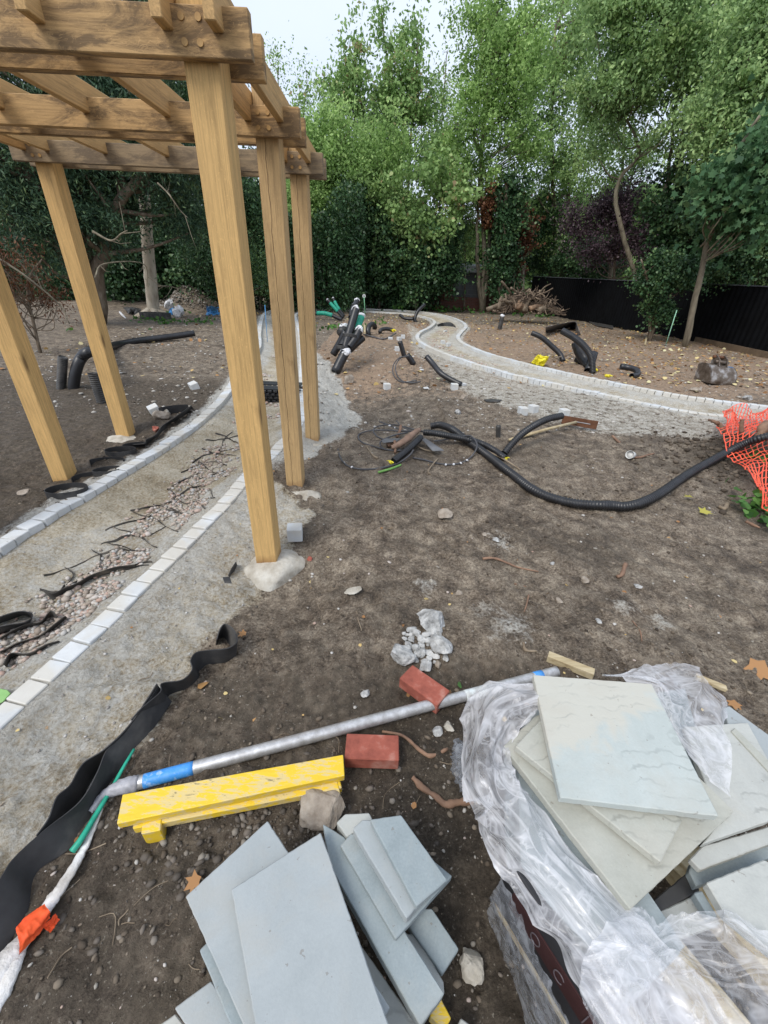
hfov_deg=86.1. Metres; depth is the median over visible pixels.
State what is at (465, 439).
corrugated duct
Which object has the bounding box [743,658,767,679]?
dead leaf
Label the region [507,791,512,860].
stone slab
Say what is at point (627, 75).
tree
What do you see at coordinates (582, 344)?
conduit
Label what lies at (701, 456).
heap clods
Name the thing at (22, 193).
conifer
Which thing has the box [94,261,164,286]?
bare branch
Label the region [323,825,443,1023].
stone slab
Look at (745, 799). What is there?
stone slab
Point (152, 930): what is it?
pebbles
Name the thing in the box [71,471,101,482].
geocell strip
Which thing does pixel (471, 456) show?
cable
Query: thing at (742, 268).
overhanging shrub
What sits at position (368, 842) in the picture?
stone slab
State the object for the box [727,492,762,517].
weed
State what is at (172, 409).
geocell strip
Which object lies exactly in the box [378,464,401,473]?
twig
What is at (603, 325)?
plastic sheet
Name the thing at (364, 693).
stone
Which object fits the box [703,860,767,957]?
stone slab
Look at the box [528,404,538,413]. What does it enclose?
granite sett
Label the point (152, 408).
granite sett
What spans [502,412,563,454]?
corrugated duct
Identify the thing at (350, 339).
duct bundle
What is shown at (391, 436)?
cable
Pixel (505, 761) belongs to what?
stone slab
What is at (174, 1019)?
stone slab
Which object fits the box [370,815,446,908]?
stone slab
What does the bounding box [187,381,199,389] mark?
granite sett
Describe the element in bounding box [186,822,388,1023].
stone slab
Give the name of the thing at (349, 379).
stone
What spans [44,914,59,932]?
orange cloth
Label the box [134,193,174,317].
dead tree
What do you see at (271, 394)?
drainage crate
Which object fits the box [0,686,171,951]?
edging strip
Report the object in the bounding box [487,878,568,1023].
plastic film
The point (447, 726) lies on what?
stone
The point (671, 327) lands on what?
cane
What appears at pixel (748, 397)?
stone
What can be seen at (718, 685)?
timber offcut
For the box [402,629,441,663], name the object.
concrete crumbs
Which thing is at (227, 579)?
plastic offcut
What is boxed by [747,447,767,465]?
weed
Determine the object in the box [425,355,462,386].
conduit
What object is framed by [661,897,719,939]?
stone slab
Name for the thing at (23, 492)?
stone
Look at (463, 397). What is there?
stone
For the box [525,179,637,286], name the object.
bush
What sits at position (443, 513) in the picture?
stone
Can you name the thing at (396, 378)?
cable
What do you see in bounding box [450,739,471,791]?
plastic scrap
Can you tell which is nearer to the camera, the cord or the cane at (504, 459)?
the cord
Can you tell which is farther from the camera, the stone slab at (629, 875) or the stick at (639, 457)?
the stick at (639, 457)
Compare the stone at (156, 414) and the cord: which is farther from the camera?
the stone at (156, 414)
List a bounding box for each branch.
[0,259,69,325]
[92,202,153,243]
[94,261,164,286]
[157,182,196,249]
[158,285,180,297]
[708,419,726,432]
[739,419,744,432]
[754,420,767,435]
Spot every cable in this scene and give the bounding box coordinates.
[337,449,413,469]
[357,429,422,450]
[363,332,395,339]
[373,424,413,438]
[379,432,407,449]
[392,356,420,382]
[395,357,416,382]
[412,435,477,464]
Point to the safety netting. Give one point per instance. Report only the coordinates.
(732, 422)
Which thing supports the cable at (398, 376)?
on the ground
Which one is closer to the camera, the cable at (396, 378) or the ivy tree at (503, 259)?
the cable at (396, 378)
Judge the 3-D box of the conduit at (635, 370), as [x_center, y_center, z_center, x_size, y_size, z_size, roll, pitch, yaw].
[4.760,-2.704,7.907,0.294,0.209,0.500,2,30,-1]
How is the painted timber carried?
on the ground
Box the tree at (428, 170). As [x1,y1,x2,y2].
[356,114,492,310]
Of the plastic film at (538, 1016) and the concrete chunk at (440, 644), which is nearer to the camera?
the plastic film at (538, 1016)
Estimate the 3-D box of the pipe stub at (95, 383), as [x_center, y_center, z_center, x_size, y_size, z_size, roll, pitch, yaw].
[-3.503,-1.487,5.036,0.120,0.418,0.116,2,30,-1]
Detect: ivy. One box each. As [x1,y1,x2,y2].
[314,175,452,310]
[379,210,480,311]
[470,177,548,299]
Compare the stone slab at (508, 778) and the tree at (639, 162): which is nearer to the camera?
the stone slab at (508, 778)
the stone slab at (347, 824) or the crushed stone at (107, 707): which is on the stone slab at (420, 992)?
the stone slab at (347, 824)
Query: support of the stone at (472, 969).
on the ground
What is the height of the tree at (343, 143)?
8.938 m
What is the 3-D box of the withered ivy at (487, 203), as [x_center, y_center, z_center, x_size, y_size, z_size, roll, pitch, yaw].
[5.825,-12.869,20.373,3.965,5.727,2.923,2,30,-1]
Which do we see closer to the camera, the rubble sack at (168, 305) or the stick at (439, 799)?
the stick at (439, 799)
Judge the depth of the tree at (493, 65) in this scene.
17.29 m
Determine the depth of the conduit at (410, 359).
7.81 m
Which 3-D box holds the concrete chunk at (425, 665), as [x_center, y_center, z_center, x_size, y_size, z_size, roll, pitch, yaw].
[0.209,0.765,2.044,0.058,0.047,0.082,13,32,18]
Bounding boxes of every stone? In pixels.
[1,422,242,683]
[7,491,312,764]
[17,489,28,495]
[152,410,170,418]
[344,375,353,383]
[344,586,361,594]
[360,689,369,697]
[432,726,442,736]
[438,508,452,518]
[443,721,453,731]
[458,1019,467,1023]
[459,394,466,400]
[461,947,483,986]
[581,576,588,582]
[689,387,701,391]
[742,395,752,400]
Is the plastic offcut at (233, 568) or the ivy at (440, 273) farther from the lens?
the ivy at (440, 273)
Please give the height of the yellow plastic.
0.293 m
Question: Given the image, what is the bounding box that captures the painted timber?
[117,755,344,842]
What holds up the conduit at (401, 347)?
on the ground
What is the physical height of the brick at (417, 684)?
0.065 m
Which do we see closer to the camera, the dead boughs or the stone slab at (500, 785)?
the stone slab at (500, 785)
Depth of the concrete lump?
1.44 m
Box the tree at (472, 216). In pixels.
[408,96,490,310]
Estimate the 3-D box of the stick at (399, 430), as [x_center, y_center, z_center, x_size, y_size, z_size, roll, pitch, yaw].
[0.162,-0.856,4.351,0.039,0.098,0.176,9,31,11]
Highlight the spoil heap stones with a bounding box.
[159,284,218,308]
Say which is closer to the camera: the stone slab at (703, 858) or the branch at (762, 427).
the stone slab at (703, 858)
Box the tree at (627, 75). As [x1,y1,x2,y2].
[535,0,766,279]
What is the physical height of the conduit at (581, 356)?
0.553 m
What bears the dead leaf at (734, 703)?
on the ground
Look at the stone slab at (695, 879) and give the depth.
1.12 m
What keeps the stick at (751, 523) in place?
on the ground
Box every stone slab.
[162,1015,182,1023]
[175,982,229,1023]
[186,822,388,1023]
[200,944,242,1023]
[232,833,387,1023]
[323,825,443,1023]
[337,813,371,838]
[341,834,451,940]
[353,820,420,922]
[361,946,414,1023]
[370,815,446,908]
[407,909,457,975]
[407,934,443,991]
[497,777,506,791]
[501,771,511,781]
[502,714,732,912]
[503,757,516,771]
[504,794,509,868]
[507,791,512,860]
[510,793,514,858]
[512,792,515,855]
[514,720,681,865]
[514,774,679,1001]
[516,771,684,999]
[521,690,698,776]
[532,675,717,819]
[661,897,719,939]
[682,723,767,846]
[685,847,767,889]
[688,827,767,871]
[691,891,716,921]
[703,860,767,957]
[720,706,767,758]
[731,728,767,771]
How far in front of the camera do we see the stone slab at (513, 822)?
1.25 m
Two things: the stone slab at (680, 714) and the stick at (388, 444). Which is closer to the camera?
the stone slab at (680, 714)
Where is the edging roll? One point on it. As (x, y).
(166, 315)
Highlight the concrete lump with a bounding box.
[299,788,344,830]
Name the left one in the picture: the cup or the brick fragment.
the brick fragment
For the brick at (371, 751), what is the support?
on the ground
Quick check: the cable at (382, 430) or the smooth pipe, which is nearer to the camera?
the cable at (382, 430)
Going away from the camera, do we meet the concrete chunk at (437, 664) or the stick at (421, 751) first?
the stick at (421, 751)
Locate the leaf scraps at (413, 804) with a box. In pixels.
[15,428,760,841]
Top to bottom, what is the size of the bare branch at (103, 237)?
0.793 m
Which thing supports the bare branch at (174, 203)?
attached to the conifer
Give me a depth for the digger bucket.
7.50 m
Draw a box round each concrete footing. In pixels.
[106,435,135,442]
[244,549,304,591]
[293,490,321,500]
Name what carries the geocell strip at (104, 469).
on the ground
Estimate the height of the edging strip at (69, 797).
0.135 m
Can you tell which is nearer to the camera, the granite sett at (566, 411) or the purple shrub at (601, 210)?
the granite sett at (566, 411)
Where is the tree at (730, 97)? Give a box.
[644,0,767,283]
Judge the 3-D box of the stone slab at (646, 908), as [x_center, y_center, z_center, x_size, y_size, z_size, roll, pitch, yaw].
[0.504,0.952,1.093,0.242,0.031,0.484,-22,38,-36]
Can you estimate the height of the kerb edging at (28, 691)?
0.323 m
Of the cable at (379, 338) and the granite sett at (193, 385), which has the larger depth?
the cable at (379, 338)
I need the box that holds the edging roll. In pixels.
[139,312,171,319]
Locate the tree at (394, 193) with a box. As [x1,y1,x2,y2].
[308,125,438,308]
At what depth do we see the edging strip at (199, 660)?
1.96 m
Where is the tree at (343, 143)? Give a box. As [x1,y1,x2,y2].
[286,64,428,304]
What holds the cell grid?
in the path gravel
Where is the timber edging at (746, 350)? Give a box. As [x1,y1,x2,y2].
[694,337,767,357]
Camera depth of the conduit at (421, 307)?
15.84 m
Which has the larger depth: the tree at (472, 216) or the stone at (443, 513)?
the tree at (472, 216)
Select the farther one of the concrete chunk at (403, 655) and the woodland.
the woodland
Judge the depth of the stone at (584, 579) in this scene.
2.61 m
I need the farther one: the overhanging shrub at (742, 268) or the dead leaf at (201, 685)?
the overhanging shrub at (742, 268)
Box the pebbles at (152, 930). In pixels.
[24,410,767,1023]
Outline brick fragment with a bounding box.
[152,426,158,431]
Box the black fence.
[529,276,767,351]
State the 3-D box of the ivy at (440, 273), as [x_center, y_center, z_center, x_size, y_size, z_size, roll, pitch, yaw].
[1.762,-12.592,20.371,4.707,4.926,5.523,-18,36,-32]
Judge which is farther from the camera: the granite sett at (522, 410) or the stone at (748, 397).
the stone at (748, 397)
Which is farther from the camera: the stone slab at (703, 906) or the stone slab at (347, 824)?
the stone slab at (347, 824)
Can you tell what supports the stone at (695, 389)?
on the ground
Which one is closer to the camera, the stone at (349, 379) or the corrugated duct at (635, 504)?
the corrugated duct at (635, 504)
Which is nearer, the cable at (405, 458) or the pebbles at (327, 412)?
the cable at (405, 458)
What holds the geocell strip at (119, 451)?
on the ground
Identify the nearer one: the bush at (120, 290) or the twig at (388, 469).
the twig at (388, 469)
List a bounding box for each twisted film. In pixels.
[0,808,103,981]
[0,862,81,1011]
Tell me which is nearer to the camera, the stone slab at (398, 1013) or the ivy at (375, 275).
the stone slab at (398, 1013)
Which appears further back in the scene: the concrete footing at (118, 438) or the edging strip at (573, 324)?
the edging strip at (573, 324)
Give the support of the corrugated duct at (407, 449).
on the ground
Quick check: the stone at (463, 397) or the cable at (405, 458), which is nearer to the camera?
the cable at (405, 458)
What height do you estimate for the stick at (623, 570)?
0.041 m
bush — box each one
[91,220,218,304]
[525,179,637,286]
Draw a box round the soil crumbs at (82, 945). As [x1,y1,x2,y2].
[0,363,767,1010]
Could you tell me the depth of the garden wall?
22.60 m
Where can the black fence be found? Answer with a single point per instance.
(736, 315)
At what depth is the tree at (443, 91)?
20.62 m
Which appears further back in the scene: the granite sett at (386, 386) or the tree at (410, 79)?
the tree at (410, 79)
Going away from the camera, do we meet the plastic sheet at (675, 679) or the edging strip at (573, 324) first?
the plastic sheet at (675, 679)
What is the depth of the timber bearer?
1.05 m
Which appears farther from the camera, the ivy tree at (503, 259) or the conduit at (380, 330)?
the ivy tree at (503, 259)
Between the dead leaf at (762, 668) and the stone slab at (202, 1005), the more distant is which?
the dead leaf at (762, 668)
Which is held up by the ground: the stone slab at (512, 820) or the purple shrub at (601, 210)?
the purple shrub at (601, 210)
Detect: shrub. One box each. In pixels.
[249,245,292,309]
[548,163,691,282]
[617,237,715,340]
[686,230,767,300]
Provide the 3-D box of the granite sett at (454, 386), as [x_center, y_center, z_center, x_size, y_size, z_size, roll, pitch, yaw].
[1.115,-1.982,6.508,0.105,0.100,0.105,-1,30,-6]
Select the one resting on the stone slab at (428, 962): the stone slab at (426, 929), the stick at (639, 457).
the stone slab at (426, 929)
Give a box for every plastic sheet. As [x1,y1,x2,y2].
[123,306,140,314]
[206,306,219,314]
[582,912,765,1023]
[589,321,612,328]
[603,663,731,793]
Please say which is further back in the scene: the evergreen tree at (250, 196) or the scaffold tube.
the evergreen tree at (250, 196)
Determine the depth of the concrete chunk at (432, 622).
2.21 m
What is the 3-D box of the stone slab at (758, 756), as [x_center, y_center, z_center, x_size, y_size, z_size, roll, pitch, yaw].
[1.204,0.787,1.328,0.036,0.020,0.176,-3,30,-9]
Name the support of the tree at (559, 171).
on the ground
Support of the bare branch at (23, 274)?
attached to the dead boughs
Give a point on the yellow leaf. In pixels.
(705, 511)
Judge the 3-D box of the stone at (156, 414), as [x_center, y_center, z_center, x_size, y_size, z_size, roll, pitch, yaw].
[-2.522,-1.091,4.628,0.193,0.098,0.141,2,30,-1]
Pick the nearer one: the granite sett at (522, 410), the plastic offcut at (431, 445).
the plastic offcut at (431, 445)
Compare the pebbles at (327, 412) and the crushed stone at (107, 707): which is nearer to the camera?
the crushed stone at (107, 707)
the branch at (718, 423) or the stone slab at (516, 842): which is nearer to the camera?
the stone slab at (516, 842)
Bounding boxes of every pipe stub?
[56,355,67,389]
[87,372,105,403]
[496,425,500,437]
[497,314,504,329]
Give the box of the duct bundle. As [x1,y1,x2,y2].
[330,298,364,373]
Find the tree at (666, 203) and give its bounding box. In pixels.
[620,145,728,282]
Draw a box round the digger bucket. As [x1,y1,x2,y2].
[694,354,736,384]
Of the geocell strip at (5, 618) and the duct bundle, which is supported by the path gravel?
the geocell strip at (5, 618)
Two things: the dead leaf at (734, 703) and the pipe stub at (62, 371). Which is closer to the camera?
the dead leaf at (734, 703)
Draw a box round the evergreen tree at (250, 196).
[150,68,292,306]
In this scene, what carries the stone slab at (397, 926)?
on the stone slab at (420, 992)
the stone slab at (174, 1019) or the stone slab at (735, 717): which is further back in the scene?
the stone slab at (735, 717)
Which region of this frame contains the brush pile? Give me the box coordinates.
[486,281,569,315]
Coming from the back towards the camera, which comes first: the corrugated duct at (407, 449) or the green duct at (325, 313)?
the green duct at (325, 313)
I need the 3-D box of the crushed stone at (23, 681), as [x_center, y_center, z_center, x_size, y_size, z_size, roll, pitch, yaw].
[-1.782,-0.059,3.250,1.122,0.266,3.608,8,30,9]
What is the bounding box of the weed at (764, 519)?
[747,509,767,526]
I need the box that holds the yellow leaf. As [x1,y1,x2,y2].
[698,507,711,514]
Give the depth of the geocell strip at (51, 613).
2.23 m
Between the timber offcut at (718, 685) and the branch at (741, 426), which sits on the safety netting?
the branch at (741, 426)
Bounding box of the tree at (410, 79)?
[288,0,451,192]
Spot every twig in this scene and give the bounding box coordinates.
[365,445,378,458]
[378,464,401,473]
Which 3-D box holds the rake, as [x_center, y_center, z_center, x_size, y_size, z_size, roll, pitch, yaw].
[1.890,-0.984,4.745,1.242,0.130,0.292,-10,32,-21]
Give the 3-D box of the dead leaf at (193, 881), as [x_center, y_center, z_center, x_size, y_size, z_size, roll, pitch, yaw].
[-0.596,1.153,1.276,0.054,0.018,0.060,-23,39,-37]
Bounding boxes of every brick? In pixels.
[344,734,398,768]
[399,665,449,713]
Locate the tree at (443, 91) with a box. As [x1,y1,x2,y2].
[403,24,461,225]
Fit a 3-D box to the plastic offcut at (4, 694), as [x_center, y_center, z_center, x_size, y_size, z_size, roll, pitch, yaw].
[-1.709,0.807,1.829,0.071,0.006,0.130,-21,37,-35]
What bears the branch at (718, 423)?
on the safety netting
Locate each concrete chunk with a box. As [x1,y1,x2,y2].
[391,643,416,665]
[406,627,416,631]
[416,609,444,634]
[419,659,431,671]
[430,634,452,653]
[435,661,440,668]
[442,654,448,661]
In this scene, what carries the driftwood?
on the cable at (382, 430)
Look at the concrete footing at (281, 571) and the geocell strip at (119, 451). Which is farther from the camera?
the geocell strip at (119, 451)
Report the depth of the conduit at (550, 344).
9.16 m
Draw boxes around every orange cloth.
[16,904,49,953]
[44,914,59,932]
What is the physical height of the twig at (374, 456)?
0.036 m
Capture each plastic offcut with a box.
[0,689,10,702]
[223,577,231,583]
[228,562,236,576]
[382,438,401,442]
[422,438,443,450]
[484,399,501,401]
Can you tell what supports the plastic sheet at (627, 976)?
on the plastic wrap
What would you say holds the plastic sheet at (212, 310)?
on the ground
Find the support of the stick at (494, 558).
on the ground
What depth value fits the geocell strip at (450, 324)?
15.77 m
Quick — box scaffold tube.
[89,666,559,812]
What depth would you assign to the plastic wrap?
1.00 m
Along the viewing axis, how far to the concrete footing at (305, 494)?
3.44 m
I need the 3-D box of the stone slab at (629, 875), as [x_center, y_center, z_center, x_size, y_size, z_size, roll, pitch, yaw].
[0.689,0.796,1.256,0.494,0.028,0.468,-13,33,-25]
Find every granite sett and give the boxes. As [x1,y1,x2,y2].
[146,403,158,414]
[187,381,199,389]
[286,523,302,541]
[383,383,390,389]
[450,383,458,390]
[517,406,528,415]
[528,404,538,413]
[558,408,570,415]
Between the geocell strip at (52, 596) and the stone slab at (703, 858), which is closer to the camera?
the stone slab at (703, 858)
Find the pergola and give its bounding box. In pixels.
[0,0,326,562]
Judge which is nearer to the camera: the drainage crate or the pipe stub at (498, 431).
the pipe stub at (498, 431)
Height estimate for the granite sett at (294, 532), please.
0.100 m
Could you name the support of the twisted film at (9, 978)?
on the ground
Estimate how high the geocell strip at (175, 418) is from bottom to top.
0.198 m
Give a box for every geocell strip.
[0,610,57,639]
[0,611,32,633]
[0,616,66,653]
[3,641,59,666]
[41,564,135,599]
[44,482,88,499]
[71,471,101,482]
[89,457,124,464]
[92,466,119,476]
[104,446,136,456]
[122,442,145,447]
[133,406,192,444]
[158,404,189,413]
[437,322,455,326]
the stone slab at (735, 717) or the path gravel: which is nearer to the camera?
the stone slab at (735, 717)
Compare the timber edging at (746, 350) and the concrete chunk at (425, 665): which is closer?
the concrete chunk at (425, 665)
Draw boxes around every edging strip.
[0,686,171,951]
[36,684,157,835]
[131,623,237,719]
[545,321,580,335]
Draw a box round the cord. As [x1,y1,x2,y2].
[69,748,134,852]
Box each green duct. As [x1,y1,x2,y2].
[315,311,342,320]
[326,298,343,317]
[332,297,344,315]
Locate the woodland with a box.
[7,174,764,295]
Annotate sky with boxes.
[0,0,763,281]
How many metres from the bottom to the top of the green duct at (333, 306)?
0.685 m
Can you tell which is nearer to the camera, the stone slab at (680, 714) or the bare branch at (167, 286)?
the stone slab at (680, 714)
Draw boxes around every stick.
[382,730,447,758]
[386,442,393,447]
[396,425,401,437]
[411,776,473,808]
[482,557,538,571]
[522,642,536,651]
[611,435,620,442]
[616,562,627,577]
[634,453,654,458]
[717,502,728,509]
[745,520,759,527]
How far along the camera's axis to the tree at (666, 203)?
14.91 m
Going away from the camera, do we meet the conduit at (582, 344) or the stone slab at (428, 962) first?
the stone slab at (428, 962)
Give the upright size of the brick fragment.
0.064 m
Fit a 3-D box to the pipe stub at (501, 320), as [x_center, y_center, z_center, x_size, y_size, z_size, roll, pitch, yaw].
[4.153,-6.713,14.609,0.188,0.591,0.158,2,30,-1]
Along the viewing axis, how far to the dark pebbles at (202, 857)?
1.41 m
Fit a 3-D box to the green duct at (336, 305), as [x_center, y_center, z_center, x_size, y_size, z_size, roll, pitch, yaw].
[-1.854,-8.295,16.631,0.620,0.709,0.156,17,33,24]
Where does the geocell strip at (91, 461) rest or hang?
on the ground
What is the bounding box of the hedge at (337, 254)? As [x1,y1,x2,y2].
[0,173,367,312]
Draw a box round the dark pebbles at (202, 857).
[33,748,439,972]
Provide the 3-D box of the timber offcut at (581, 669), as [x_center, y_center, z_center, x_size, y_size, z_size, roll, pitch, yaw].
[0.930,0.765,2.053,0.217,0.045,0.042,18,33,25]
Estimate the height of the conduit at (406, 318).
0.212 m
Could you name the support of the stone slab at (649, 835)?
on the stone slab at (629, 875)
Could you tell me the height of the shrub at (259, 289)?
2.707 m
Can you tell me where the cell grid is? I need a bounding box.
[39,432,237,592]
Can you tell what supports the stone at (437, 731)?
on the ground
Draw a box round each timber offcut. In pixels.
[546,651,594,679]
[694,673,727,691]
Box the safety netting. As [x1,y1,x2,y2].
[716,403,767,510]
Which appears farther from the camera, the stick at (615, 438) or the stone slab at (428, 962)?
the stick at (615, 438)
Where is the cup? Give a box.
[625,450,635,458]
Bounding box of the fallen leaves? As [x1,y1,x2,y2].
[0,309,767,398]
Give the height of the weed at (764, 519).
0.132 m
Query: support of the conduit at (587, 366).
on the ground
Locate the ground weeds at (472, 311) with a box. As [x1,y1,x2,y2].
[360,303,554,316]
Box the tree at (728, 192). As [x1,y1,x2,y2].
[636,72,767,347]
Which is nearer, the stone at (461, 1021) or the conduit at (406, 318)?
the stone at (461, 1021)
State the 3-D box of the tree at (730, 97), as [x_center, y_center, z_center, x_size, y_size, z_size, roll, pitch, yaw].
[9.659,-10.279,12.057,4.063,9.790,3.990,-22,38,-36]
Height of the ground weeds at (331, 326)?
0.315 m
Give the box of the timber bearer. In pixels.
[429,1000,450,1023]
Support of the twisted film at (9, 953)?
on the ground
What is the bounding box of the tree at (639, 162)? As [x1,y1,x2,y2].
[557,104,674,278]
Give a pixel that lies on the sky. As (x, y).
(312, 23)
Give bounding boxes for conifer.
[0,0,209,323]
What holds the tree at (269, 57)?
on the ground
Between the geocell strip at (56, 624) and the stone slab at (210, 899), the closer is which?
the stone slab at (210, 899)
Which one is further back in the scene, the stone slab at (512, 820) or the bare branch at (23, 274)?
the bare branch at (23, 274)
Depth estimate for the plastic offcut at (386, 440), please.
4.18 m
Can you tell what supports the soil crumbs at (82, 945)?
on the ground
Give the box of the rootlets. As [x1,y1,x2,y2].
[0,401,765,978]
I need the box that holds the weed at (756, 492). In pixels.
[725,477,767,518]
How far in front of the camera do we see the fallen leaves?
10.17 m
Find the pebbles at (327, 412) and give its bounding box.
[0,311,767,438]
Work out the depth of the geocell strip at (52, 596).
2.53 m
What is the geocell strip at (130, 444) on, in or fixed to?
on the ground
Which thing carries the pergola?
on the ground
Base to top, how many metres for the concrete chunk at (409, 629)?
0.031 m
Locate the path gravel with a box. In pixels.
[0,443,239,677]
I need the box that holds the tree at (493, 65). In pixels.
[423,0,576,312]
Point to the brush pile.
(523, 306)
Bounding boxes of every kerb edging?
[0,308,767,557]
[0,309,763,729]
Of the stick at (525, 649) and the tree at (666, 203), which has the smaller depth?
the stick at (525, 649)
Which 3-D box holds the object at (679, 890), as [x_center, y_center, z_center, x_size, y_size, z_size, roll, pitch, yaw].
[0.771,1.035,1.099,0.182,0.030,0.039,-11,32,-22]
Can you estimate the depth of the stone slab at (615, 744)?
1.23 m
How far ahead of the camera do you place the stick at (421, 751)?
1.71 m
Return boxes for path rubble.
[233,327,500,422]
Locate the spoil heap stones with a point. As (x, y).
(174, 296)
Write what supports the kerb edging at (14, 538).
on the ground
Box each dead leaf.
[184,869,200,891]
[198,682,207,688]
[238,630,245,636]
[726,700,741,709]
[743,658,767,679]
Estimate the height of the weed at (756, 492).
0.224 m
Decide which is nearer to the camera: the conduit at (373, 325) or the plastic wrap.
the plastic wrap
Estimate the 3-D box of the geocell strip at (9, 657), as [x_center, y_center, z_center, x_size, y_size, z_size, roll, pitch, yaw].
[-1.754,0.715,2.039,0.237,0.089,0.106,-4,30,-11]
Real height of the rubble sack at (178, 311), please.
0.462 m
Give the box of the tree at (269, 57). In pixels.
[252,21,325,200]
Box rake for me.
[510,415,598,439]
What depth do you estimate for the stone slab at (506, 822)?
1.31 m
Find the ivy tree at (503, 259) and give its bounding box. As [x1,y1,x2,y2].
[470,154,548,314]
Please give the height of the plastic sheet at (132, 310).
0.204 m
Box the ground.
[0,285,767,1023]
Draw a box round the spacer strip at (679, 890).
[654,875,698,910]
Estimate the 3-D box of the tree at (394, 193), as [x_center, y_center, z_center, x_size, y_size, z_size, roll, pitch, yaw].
[-0.200,-13.634,19.214,5.996,7.694,4.621,2,30,-1]
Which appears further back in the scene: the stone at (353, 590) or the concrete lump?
the stone at (353, 590)
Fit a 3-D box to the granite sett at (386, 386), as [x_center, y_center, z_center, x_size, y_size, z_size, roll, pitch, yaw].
[0.050,-2.063,6.756,0.105,0.100,0.105,-7,31,-16]
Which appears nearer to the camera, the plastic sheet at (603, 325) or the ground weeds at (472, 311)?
the plastic sheet at (603, 325)
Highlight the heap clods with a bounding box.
[626,421,767,514]
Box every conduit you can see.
[366,322,376,334]
[378,327,393,333]
[398,341,405,357]
[399,314,413,320]
[405,353,415,364]
[413,303,425,321]
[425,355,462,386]
[531,331,565,361]
[560,328,595,372]
[571,343,587,367]
[584,351,597,370]
[619,364,640,377]
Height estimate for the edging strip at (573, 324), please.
0.348 m
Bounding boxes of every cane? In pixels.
[488,450,520,469]
[665,310,676,344]
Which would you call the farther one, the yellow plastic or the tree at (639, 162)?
the tree at (639, 162)
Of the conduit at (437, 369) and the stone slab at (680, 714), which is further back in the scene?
the conduit at (437, 369)
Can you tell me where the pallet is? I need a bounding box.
[495,846,767,1023]
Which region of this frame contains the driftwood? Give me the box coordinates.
[391,428,420,449]
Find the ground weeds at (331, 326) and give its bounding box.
[66,309,386,330]
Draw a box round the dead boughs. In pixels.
[0,214,78,352]
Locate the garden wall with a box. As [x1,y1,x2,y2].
[294,256,527,312]
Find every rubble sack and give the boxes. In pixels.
[164,298,174,310]
[172,305,184,317]
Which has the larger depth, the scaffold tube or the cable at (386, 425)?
the cable at (386, 425)
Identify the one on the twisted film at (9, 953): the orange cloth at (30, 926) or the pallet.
the orange cloth at (30, 926)
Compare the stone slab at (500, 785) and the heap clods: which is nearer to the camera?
the stone slab at (500, 785)
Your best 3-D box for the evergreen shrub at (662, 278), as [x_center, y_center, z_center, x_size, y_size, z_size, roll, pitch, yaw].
[8.528,-6.790,12.662,2.577,3.035,2.131,2,30,-1]
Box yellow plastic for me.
[531,354,548,366]
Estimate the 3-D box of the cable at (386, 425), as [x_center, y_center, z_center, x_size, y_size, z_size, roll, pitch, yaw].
[0.043,-0.939,4.676,0.415,0.196,0.871,-7,31,-16]
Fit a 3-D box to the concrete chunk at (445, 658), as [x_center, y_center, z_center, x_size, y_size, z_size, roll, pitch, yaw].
[0.311,0.734,2.091,0.031,0.023,0.064,2,30,-1]
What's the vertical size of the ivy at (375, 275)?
5.333 m
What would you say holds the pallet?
on the ground
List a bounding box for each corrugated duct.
[391,434,423,463]
[423,429,507,460]
[430,421,767,510]
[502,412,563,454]
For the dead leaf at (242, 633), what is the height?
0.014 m
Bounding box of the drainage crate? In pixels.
[263,381,302,402]
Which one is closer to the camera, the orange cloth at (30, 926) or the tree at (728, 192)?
the orange cloth at (30, 926)
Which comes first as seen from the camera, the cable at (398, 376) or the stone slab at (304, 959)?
the stone slab at (304, 959)
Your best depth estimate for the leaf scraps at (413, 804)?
2.02 m
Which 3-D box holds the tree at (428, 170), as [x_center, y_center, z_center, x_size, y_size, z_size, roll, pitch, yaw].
[1.263,-13.296,18.936,6.867,7.494,5.219,2,30,-1]
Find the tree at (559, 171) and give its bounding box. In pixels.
[503,0,622,276]
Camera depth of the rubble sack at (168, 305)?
15.41 m
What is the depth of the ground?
2.52 m
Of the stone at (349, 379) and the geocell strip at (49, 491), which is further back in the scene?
the stone at (349, 379)
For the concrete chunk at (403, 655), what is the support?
on the ground
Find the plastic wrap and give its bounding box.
[459,680,723,1023]
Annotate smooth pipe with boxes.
[67,330,194,389]
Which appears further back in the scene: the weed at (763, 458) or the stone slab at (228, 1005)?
the weed at (763, 458)
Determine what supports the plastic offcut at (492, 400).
on the ground

